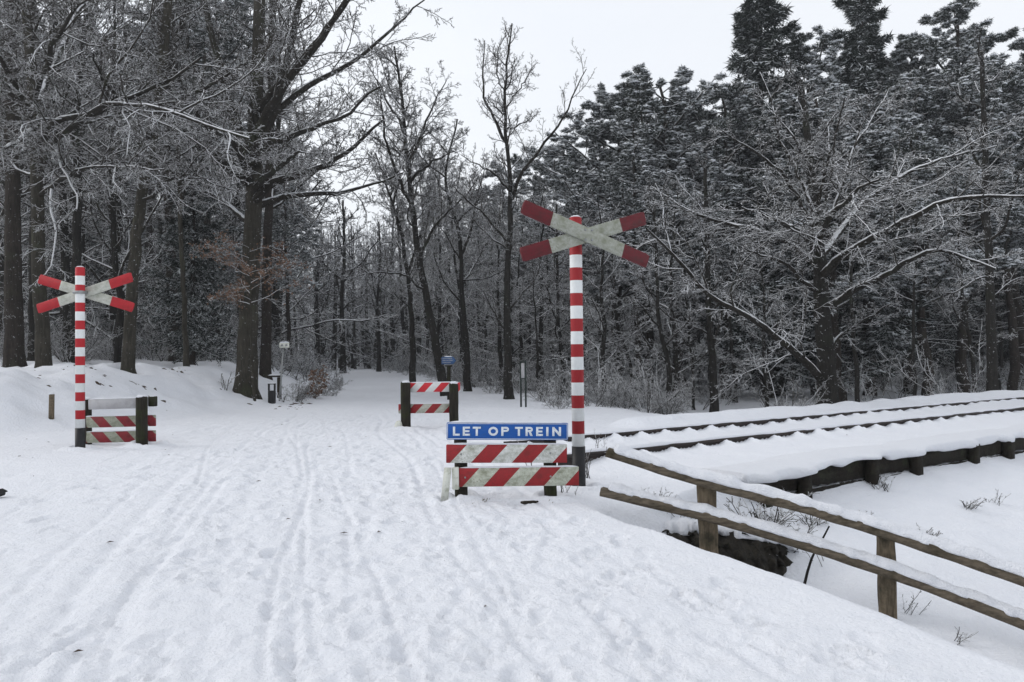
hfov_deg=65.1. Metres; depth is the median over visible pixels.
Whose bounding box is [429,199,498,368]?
forest tree
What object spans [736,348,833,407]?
shrub
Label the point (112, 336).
shrub
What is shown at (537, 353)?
forest tree
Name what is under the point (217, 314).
shrub
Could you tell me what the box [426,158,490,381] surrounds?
forest tree
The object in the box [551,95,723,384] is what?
pine tree
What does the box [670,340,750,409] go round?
shrub
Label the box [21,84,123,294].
pine tree
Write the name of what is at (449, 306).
forest tree
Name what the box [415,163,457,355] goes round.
forest tree
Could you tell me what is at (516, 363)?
shrub
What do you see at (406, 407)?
warning barrier
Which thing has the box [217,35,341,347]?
forest tree
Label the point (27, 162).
forest tree
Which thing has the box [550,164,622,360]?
forest tree
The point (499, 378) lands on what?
shrub
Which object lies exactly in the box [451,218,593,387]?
forest tree
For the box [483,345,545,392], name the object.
shrub
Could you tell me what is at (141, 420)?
warning barrier
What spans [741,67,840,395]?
forest tree
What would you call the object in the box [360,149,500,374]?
forest tree
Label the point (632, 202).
pine tree
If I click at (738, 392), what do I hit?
shrub
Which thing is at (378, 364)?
beech tree
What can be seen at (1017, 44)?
pine tree
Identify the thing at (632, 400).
shrub
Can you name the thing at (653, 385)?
shrub
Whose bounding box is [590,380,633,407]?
shrub
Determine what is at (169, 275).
forest tree
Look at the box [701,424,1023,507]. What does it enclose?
timber retaining wall
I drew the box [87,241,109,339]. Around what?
spruce tree
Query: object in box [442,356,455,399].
route sign
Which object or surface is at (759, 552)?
bank wall
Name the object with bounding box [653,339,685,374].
shrub
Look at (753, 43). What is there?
spruce tree
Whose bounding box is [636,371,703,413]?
shrub
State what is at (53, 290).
spruce tree
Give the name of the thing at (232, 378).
dead weed
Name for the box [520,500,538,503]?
wood scrap
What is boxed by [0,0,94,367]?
forest tree
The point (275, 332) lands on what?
shrub
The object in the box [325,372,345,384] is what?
shrub
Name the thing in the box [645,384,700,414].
shrub
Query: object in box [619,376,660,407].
shrub
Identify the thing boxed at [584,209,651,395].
forest tree
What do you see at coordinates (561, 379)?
shrub
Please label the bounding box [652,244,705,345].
forest tree
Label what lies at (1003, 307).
spruce tree
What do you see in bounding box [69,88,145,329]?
pine tree
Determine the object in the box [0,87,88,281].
forest tree
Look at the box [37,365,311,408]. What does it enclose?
leaf litter
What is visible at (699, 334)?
forest tree
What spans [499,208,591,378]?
forest tree
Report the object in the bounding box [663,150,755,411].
forest tree
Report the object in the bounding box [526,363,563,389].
shrub
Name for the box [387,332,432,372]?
shrub
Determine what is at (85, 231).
forest tree
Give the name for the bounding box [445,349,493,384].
shrub
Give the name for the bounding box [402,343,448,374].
shrub
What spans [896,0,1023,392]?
pine tree
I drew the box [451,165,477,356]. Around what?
forest tree
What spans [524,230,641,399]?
forest tree
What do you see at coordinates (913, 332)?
forest tree
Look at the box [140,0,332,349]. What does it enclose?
forest tree
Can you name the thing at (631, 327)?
forest tree
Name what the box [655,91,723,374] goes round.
pine tree
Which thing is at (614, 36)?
sky
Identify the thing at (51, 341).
shrub
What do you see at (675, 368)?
forest tree
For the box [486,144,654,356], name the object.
pine tree
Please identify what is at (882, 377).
forest tree
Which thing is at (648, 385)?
shrub
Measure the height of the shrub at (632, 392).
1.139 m
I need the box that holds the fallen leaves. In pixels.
[20,434,846,652]
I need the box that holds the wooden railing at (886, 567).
[600,443,1023,629]
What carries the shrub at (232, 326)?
on the ground
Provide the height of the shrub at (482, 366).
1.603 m
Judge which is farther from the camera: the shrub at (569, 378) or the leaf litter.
the shrub at (569, 378)
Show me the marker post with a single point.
(284, 344)
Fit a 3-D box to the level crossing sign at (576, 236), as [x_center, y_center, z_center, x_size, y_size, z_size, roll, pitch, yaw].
[0.693,0.163,7.232,1.227,2.770,0.687,-1,-1,0]
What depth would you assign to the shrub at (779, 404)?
23.86 m
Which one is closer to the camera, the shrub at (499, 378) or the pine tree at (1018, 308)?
the shrub at (499, 378)
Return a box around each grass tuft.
[641,487,676,496]
[778,514,821,552]
[795,513,827,525]
[916,523,942,535]
[960,497,986,509]
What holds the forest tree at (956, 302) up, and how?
on the ground
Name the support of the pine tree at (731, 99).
on the ground
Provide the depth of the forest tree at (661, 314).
26.43 m
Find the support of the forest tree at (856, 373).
on the ground
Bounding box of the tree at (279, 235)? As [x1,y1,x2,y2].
[234,182,322,370]
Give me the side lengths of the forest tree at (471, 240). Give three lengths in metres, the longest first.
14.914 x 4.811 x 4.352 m
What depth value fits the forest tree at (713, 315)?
32.89 m
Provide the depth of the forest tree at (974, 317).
53.83 m
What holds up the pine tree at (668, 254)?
on the ground
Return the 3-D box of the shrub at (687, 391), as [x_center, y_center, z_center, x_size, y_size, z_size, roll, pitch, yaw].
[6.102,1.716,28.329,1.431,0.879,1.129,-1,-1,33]
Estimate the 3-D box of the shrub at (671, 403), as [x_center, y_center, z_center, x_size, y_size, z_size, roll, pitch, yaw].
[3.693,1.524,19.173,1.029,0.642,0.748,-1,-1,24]
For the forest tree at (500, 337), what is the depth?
28.69 m
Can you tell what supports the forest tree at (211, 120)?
on the ground
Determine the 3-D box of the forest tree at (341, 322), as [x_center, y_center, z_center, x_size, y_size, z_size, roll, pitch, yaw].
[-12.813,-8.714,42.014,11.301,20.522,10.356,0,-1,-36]
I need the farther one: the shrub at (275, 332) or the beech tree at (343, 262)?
the beech tree at (343, 262)
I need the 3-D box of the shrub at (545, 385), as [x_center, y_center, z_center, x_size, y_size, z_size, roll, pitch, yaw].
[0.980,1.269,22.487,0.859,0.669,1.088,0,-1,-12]
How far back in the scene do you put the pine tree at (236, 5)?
32.01 m
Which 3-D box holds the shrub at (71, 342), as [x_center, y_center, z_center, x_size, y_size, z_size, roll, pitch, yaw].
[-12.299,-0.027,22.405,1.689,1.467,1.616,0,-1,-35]
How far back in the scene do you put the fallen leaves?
5.82 m
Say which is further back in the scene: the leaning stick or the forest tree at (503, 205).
the forest tree at (503, 205)
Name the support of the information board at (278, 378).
on the ground
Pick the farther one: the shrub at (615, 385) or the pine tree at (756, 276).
the pine tree at (756, 276)
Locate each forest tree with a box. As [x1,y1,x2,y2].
[0,0,62,307]
[0,0,77,263]
[0,0,94,360]
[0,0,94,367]
[0,0,163,333]
[0,5,163,348]
[0,19,70,226]
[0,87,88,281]
[1,0,90,193]
[3,25,123,274]
[18,0,183,362]
[19,0,108,361]
[20,0,147,267]
[21,0,191,360]
[21,73,164,323]
[22,2,89,295]
[45,48,163,325]
[47,0,158,362]
[47,12,158,305]
[48,0,231,318]
[56,18,102,330]
[57,0,148,355]
[62,0,131,333]
[94,24,180,346]
[99,0,228,361]
[120,85,154,339]
[122,0,272,324]
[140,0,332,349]
[142,0,223,366]
[143,10,334,345]
[150,0,247,360]
[160,0,397,346]
[201,107,246,314]
[212,52,359,335]
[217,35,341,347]
[218,0,330,281]
[218,128,350,347]
[227,0,333,379]
[242,41,315,341]
[349,161,415,368]
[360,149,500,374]
[368,143,412,369]
[370,162,452,360]
[374,212,419,343]
[383,161,456,367]
[394,158,476,354]
[402,183,458,356]
[404,183,466,348]
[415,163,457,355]
[418,208,515,359]
[422,181,474,355]
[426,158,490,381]
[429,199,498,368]
[438,210,530,370]
[443,179,485,364]
[444,161,499,360]
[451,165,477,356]
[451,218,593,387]
[454,199,538,385]
[466,172,544,335]
[466,208,560,374]
[481,182,566,371]
[494,175,593,382]
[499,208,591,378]
[500,190,664,388]
[502,222,550,363]
[511,229,561,389]
[513,195,528,364]
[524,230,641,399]
[533,199,607,365]
[534,198,592,395]
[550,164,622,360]
[550,263,634,360]
[556,190,649,391]
[557,272,611,355]
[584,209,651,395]
[586,307,612,363]
[593,294,634,363]
[603,173,740,406]
[610,290,666,342]
[621,210,645,387]
[629,193,697,402]
[629,295,634,366]
[637,218,696,396]
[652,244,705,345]
[660,298,713,371]
[662,299,704,378]
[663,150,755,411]
[666,254,711,409]
[680,177,737,388]
[697,308,700,377]
[704,211,815,406]
[710,206,756,402]
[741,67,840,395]
[780,249,860,381]
[821,153,885,401]
[838,220,892,384]
[838,306,843,376]
[858,261,899,390]
[877,176,959,395]
[897,261,937,390]
[928,168,1017,392]
[929,243,1003,329]
[931,242,985,336]
[933,285,999,365]
[939,26,1023,390]
[970,207,1023,389]
[970,280,1021,369]
[994,269,1003,379]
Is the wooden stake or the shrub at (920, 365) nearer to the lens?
the wooden stake
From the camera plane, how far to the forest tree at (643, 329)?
36.77 m
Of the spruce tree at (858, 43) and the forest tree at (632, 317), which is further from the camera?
the forest tree at (632, 317)
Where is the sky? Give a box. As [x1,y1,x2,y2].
[0,0,1023,340]
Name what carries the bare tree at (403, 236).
on the ground
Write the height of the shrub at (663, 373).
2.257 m
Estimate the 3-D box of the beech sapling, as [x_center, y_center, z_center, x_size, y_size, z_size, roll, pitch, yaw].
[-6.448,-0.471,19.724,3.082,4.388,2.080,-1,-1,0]
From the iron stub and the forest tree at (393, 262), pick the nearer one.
the iron stub
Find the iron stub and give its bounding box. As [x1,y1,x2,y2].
[0,488,7,496]
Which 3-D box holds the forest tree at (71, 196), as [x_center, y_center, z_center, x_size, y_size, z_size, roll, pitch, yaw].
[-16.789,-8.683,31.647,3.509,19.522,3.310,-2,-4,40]
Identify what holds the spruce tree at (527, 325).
on the ground
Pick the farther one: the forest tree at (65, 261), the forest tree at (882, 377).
the forest tree at (882, 377)
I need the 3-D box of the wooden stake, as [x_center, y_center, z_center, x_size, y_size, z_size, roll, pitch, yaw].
[-7.797,1.185,13.582,0.098,0.634,0.089,-1,-1,0]
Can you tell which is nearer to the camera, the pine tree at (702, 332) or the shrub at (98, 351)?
the shrub at (98, 351)
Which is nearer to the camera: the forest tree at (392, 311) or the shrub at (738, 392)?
the shrub at (738, 392)
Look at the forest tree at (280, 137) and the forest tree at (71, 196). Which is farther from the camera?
the forest tree at (280, 137)
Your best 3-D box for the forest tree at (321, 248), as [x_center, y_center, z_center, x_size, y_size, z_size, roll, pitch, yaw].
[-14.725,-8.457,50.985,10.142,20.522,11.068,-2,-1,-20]
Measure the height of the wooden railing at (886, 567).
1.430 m
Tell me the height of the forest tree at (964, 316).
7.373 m
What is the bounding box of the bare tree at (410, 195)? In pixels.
[332,38,483,395]
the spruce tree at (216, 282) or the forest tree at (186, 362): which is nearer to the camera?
the forest tree at (186, 362)
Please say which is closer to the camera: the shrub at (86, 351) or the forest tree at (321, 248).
the shrub at (86, 351)
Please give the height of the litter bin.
0.572 m
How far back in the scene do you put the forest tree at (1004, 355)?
46.33 m
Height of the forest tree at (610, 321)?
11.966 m
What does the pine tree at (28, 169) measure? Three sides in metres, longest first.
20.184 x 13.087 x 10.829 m
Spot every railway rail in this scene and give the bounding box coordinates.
[503,396,1023,442]
[558,406,1023,464]
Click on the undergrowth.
(299, 368)
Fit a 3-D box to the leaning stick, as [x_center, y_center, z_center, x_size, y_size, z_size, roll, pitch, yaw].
[2.300,1.746,6.133,0.224,0.688,0.153,-1,-1,0]
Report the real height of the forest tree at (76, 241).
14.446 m
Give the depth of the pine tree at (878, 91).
44.84 m
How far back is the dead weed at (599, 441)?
8.64 m
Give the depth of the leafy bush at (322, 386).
22.96 m
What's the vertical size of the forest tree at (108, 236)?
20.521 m
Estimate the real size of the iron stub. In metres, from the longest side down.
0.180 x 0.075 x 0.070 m
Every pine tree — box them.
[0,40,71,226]
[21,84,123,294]
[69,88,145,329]
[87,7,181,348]
[118,0,253,360]
[123,0,280,318]
[125,128,287,274]
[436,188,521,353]
[467,156,561,367]
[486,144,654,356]
[505,82,704,392]
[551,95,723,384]
[568,118,687,399]
[583,62,797,393]
[588,130,711,346]
[611,79,860,398]
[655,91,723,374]
[700,310,721,369]
[711,148,800,307]
[739,25,892,395]
[749,81,971,401]
[797,67,1023,395]
[824,32,1005,393]
[867,50,898,376]
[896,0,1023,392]
[898,52,1023,392]
[925,28,1023,344]
[936,259,984,375]
[938,66,1023,390]
[970,161,1023,384]
[1000,221,1023,276]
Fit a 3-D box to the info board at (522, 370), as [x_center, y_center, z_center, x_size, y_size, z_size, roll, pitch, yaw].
[0.259,1.091,18.481,0.050,1.259,0.214,0,-2,-40]
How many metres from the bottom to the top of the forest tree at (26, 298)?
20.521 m
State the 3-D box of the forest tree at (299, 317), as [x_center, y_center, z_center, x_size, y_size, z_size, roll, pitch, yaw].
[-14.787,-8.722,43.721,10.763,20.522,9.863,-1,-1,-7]
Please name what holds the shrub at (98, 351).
on the ground
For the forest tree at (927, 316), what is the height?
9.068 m
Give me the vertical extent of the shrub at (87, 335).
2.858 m
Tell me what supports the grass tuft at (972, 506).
on the ground
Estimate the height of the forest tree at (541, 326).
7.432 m
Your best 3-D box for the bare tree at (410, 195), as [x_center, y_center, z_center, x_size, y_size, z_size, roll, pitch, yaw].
[-2.860,-3.669,23.566,4.188,11.327,4.494,-1,-1,0]
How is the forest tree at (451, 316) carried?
on the ground
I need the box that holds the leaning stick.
[803,526,829,583]
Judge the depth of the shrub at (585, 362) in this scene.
26.04 m
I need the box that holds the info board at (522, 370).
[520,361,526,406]
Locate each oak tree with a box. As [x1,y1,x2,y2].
[154,0,453,399]
[621,59,1023,404]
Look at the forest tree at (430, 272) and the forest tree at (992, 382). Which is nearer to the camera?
the forest tree at (992, 382)
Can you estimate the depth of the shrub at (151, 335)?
29.15 m
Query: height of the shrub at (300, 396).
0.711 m
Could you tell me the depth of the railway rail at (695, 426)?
12.36 m
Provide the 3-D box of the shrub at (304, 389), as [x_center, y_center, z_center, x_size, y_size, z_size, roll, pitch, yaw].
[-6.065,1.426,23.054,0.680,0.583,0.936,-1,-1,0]
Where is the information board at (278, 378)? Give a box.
[267,374,281,397]
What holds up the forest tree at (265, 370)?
on the ground
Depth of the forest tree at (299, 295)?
65.66 m
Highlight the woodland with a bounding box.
[3,194,1009,369]
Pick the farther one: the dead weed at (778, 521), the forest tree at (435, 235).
the forest tree at (435, 235)
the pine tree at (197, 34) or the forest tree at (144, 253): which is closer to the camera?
the pine tree at (197, 34)
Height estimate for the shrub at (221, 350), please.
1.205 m
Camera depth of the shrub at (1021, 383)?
29.73 m
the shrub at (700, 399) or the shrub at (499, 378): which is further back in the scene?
the shrub at (499, 378)
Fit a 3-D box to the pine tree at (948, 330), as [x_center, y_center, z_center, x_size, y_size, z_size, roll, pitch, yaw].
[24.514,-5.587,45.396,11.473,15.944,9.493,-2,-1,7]
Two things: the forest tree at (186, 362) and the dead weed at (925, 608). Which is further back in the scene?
the forest tree at (186, 362)
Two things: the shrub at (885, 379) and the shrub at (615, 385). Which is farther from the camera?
the shrub at (885, 379)
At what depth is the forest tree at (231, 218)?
38.62 m
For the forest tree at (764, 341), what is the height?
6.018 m
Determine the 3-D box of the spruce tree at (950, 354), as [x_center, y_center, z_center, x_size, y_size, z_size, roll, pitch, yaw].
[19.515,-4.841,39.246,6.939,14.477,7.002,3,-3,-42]
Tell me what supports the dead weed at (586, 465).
on the ground
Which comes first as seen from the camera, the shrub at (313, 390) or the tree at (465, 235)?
the shrub at (313, 390)
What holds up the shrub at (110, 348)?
on the ground
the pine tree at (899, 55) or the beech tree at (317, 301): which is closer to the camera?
the pine tree at (899, 55)
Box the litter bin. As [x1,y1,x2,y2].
[268,383,275,403]
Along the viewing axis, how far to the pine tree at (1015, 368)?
28.67 m
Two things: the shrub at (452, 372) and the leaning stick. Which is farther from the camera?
the shrub at (452, 372)
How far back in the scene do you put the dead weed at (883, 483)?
8.43 m
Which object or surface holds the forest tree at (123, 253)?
on the ground
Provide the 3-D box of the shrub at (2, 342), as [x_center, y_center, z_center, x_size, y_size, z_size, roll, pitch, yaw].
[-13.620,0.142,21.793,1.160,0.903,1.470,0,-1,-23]
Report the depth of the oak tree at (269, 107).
20.32 m
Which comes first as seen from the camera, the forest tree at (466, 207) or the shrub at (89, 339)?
the shrub at (89, 339)
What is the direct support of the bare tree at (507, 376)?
on the ground
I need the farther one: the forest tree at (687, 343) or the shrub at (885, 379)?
the forest tree at (687, 343)
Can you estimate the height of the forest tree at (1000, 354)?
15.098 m
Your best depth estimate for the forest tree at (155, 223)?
54.67 m
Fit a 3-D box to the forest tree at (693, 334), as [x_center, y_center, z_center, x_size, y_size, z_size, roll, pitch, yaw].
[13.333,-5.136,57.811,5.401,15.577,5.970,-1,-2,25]
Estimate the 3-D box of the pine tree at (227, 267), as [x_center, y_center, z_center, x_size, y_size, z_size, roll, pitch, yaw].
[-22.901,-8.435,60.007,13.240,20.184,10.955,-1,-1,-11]
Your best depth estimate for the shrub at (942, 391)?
21.42 m
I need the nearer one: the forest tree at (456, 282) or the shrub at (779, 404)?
the shrub at (779, 404)
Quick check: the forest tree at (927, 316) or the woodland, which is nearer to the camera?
the forest tree at (927, 316)
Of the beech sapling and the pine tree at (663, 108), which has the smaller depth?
the beech sapling
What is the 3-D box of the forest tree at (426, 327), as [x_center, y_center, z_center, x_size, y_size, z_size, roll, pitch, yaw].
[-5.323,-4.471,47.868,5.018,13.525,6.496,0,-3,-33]
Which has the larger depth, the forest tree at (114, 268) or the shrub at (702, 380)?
the shrub at (702, 380)
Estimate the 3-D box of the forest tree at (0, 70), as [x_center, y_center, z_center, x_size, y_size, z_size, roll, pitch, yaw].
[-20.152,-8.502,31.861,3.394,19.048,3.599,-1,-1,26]
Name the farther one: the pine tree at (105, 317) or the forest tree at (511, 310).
the pine tree at (105, 317)
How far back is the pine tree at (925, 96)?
26.39 m
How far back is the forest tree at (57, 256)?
28.94 m
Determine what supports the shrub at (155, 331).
on the ground
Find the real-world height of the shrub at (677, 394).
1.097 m
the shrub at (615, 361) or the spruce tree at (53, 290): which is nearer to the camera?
the shrub at (615, 361)
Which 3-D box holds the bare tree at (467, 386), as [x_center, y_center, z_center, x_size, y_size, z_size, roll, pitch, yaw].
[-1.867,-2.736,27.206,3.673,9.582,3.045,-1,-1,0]
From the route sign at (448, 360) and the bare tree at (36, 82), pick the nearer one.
the bare tree at (36, 82)
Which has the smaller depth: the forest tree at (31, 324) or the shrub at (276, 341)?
the forest tree at (31, 324)
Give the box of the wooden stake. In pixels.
[48,392,54,419]
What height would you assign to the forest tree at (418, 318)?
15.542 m
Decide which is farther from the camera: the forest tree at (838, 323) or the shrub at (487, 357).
the forest tree at (838, 323)
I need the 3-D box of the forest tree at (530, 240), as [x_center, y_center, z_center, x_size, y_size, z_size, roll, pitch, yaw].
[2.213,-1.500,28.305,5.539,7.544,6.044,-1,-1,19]
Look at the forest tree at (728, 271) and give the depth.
26.89 m
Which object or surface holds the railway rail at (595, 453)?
on the ground
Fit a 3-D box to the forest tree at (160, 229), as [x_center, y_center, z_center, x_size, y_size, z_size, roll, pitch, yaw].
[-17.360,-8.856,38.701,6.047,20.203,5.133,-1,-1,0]
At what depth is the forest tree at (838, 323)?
34.56 m
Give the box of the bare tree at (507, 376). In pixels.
[442,17,596,399]
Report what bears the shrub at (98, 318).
on the ground
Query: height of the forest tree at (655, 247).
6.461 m
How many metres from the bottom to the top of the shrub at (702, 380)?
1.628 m
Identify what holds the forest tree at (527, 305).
on the ground
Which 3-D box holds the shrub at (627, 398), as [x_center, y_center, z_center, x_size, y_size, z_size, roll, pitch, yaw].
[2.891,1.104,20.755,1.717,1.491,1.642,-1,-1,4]
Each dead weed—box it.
[218,371,239,389]
[276,390,287,401]
[585,449,592,477]
[590,431,607,450]
[724,496,799,530]
[864,474,895,491]
[902,590,931,614]
[954,627,978,644]
[983,490,1010,503]
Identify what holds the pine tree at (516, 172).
on the ground
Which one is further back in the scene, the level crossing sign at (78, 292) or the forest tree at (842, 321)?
the forest tree at (842, 321)
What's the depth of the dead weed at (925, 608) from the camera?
5.92 m
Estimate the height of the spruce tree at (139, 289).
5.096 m
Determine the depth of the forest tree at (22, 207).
36.19 m
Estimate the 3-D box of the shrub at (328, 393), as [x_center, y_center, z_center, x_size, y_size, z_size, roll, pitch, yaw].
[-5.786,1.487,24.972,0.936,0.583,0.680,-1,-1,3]
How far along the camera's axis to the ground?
5.68 m
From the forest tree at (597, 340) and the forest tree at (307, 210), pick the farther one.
the forest tree at (597, 340)
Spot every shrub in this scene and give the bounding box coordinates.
[0,266,114,361]
[0,314,34,366]
[0,321,70,358]
[0,331,27,358]
[24,299,110,360]
[24,310,121,363]
[51,316,106,362]
[55,316,114,358]
[86,311,155,360]
[87,321,152,357]
[87,335,122,359]
[136,292,181,360]
[136,328,182,360]
[136,336,158,358]
[137,291,225,361]
[144,287,238,356]
[197,338,236,360]
[205,304,238,360]
[229,312,300,351]
[257,323,286,348]
[257,326,307,373]
[282,379,310,402]
[292,377,323,397]
[292,381,313,397]
[297,352,328,372]
[316,380,336,391]
[321,380,339,395]
[324,375,352,389]
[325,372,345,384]
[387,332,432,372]
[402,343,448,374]
[409,325,480,380]
[439,325,497,370]
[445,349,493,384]
[453,349,498,386]
[461,352,503,379]
[472,369,503,393]
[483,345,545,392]
[488,370,518,386]
[490,346,548,386]
[494,363,545,392]
[508,369,562,400]
[517,357,556,392]
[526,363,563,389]
[529,376,558,394]
[534,348,600,396]
[536,377,571,408]
[538,330,633,396]
[540,375,566,395]
[544,352,599,392]
[549,335,655,406]
[550,393,569,405]
[560,365,620,406]
[585,356,654,406]
[587,366,646,406]
[588,347,626,384]
[590,355,659,408]
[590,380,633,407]
[597,349,671,410]
[612,360,687,413]
[614,375,646,408]
[616,344,698,413]
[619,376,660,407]
[632,344,689,401]
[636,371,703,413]
[641,379,692,403]
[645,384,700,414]
[645,397,684,414]
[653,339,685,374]
[664,378,699,399]
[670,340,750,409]
[685,361,719,393]
[686,354,753,404]
[691,390,709,404]
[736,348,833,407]
[769,394,785,405]
[837,344,904,401]
[847,361,901,391]
[866,356,922,397]
[872,314,999,395]
[883,348,947,386]
[936,384,961,393]
[1001,369,1023,389]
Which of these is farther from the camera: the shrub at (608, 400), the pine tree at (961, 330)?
the pine tree at (961, 330)
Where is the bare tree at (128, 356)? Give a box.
[65,0,279,373]
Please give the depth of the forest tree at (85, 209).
29.24 m
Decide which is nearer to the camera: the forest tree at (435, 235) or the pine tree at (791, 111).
the pine tree at (791, 111)
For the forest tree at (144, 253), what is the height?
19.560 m
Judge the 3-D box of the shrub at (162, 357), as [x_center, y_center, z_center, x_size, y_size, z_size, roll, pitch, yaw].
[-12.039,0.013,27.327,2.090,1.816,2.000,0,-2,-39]
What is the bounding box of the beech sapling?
[188,229,314,400]
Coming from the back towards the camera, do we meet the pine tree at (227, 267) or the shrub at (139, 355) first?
the pine tree at (227, 267)
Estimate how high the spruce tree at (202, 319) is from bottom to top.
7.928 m
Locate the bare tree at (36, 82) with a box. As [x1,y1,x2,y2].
[0,0,285,367]
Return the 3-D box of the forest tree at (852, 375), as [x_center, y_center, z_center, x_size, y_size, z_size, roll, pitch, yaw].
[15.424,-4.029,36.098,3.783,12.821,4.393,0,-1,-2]
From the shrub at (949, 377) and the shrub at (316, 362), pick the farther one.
the shrub at (316, 362)
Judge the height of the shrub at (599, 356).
1.941 m
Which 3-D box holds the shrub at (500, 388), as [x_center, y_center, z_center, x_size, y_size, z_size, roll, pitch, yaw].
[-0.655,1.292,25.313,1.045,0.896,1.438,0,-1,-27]
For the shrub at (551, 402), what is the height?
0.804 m
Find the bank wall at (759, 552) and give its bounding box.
[657,517,798,575]
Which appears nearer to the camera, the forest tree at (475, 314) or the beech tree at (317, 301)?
the forest tree at (475, 314)
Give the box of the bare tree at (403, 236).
[363,119,448,382]
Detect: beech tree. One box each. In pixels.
[293,251,356,374]
[304,196,391,372]
[345,220,400,371]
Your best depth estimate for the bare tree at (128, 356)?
17.36 m
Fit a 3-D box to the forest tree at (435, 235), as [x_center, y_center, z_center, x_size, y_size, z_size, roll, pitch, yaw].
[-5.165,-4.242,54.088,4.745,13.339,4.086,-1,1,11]
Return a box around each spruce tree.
[46,218,93,342]
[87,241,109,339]
[136,105,241,365]
[136,284,148,345]
[144,185,238,355]
[496,175,570,362]
[624,0,902,401]
[775,0,948,395]
[844,226,985,380]
[968,269,1023,355]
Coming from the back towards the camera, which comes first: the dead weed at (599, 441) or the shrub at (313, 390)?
the shrub at (313, 390)
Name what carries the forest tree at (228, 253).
on the ground
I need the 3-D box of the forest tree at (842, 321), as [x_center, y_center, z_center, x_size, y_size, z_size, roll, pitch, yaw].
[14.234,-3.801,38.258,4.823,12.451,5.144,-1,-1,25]
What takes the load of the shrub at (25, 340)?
on the ground
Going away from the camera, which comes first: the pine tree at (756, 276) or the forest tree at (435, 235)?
the pine tree at (756, 276)
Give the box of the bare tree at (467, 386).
[406,119,507,391]
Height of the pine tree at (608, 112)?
12.567 m
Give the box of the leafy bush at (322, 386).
[304,364,328,398]
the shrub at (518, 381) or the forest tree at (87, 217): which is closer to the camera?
the shrub at (518, 381)
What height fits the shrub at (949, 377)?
2.728 m
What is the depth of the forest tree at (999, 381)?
31.19 m
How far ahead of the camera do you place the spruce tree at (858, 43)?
29.55 m
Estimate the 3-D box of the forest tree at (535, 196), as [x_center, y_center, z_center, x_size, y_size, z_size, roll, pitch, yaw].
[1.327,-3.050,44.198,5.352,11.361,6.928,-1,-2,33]
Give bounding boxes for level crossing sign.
[37,266,134,447]
[520,200,648,485]
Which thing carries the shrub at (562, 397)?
on the ground
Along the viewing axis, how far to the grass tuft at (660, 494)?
7.04 m
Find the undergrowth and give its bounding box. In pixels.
[25,325,1023,396]
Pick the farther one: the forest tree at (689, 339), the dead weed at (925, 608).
the forest tree at (689, 339)
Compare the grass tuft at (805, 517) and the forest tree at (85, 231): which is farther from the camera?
the forest tree at (85, 231)
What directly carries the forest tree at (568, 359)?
on the ground
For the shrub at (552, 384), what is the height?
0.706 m
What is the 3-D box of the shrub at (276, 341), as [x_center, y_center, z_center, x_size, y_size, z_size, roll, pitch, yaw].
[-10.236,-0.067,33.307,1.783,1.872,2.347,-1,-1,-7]
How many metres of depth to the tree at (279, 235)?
32.85 m
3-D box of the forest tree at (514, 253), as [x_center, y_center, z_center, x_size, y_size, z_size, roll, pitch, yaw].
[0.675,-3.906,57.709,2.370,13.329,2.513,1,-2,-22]
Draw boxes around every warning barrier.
[85,395,156,444]
[394,380,459,426]
[441,421,578,500]
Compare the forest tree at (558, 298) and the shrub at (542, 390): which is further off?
the forest tree at (558, 298)
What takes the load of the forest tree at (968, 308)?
on the ground
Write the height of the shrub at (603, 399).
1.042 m
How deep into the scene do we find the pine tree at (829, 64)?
29.44 m
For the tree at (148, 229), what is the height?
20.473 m
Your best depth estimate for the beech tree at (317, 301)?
43.91 m
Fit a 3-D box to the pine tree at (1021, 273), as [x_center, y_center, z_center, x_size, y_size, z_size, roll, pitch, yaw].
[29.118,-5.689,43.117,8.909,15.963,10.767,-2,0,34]
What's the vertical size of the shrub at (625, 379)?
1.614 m
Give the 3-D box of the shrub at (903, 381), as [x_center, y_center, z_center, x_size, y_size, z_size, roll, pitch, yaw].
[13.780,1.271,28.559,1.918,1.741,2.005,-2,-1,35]
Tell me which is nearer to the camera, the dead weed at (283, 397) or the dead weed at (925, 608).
the dead weed at (925, 608)
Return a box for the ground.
[0,343,1023,681]
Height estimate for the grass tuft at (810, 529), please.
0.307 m
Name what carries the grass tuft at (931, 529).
on the ground
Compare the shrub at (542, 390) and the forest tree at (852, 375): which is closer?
the shrub at (542, 390)
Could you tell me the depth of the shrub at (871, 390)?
25.37 m
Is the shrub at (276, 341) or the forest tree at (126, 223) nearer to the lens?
the shrub at (276, 341)
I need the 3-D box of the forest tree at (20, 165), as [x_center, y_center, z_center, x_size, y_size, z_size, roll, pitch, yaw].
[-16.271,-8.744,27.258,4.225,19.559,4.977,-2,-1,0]
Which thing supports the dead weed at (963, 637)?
on the ground
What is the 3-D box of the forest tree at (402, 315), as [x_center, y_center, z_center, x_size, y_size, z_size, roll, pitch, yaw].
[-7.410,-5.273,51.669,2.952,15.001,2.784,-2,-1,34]
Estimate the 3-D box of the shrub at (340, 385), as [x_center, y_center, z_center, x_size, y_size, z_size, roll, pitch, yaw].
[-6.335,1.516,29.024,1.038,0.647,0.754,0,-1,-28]
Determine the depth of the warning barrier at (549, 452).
6.86 m
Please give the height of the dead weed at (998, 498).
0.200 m
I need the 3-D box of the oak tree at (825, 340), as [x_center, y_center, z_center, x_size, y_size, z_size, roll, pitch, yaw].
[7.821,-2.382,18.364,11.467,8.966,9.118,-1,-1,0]
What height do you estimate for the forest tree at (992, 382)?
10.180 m
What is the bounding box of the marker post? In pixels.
[279,341,288,400]
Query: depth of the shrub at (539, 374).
24.93 m
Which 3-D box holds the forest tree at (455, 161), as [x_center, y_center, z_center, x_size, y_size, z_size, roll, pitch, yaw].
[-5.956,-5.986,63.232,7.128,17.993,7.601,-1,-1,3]

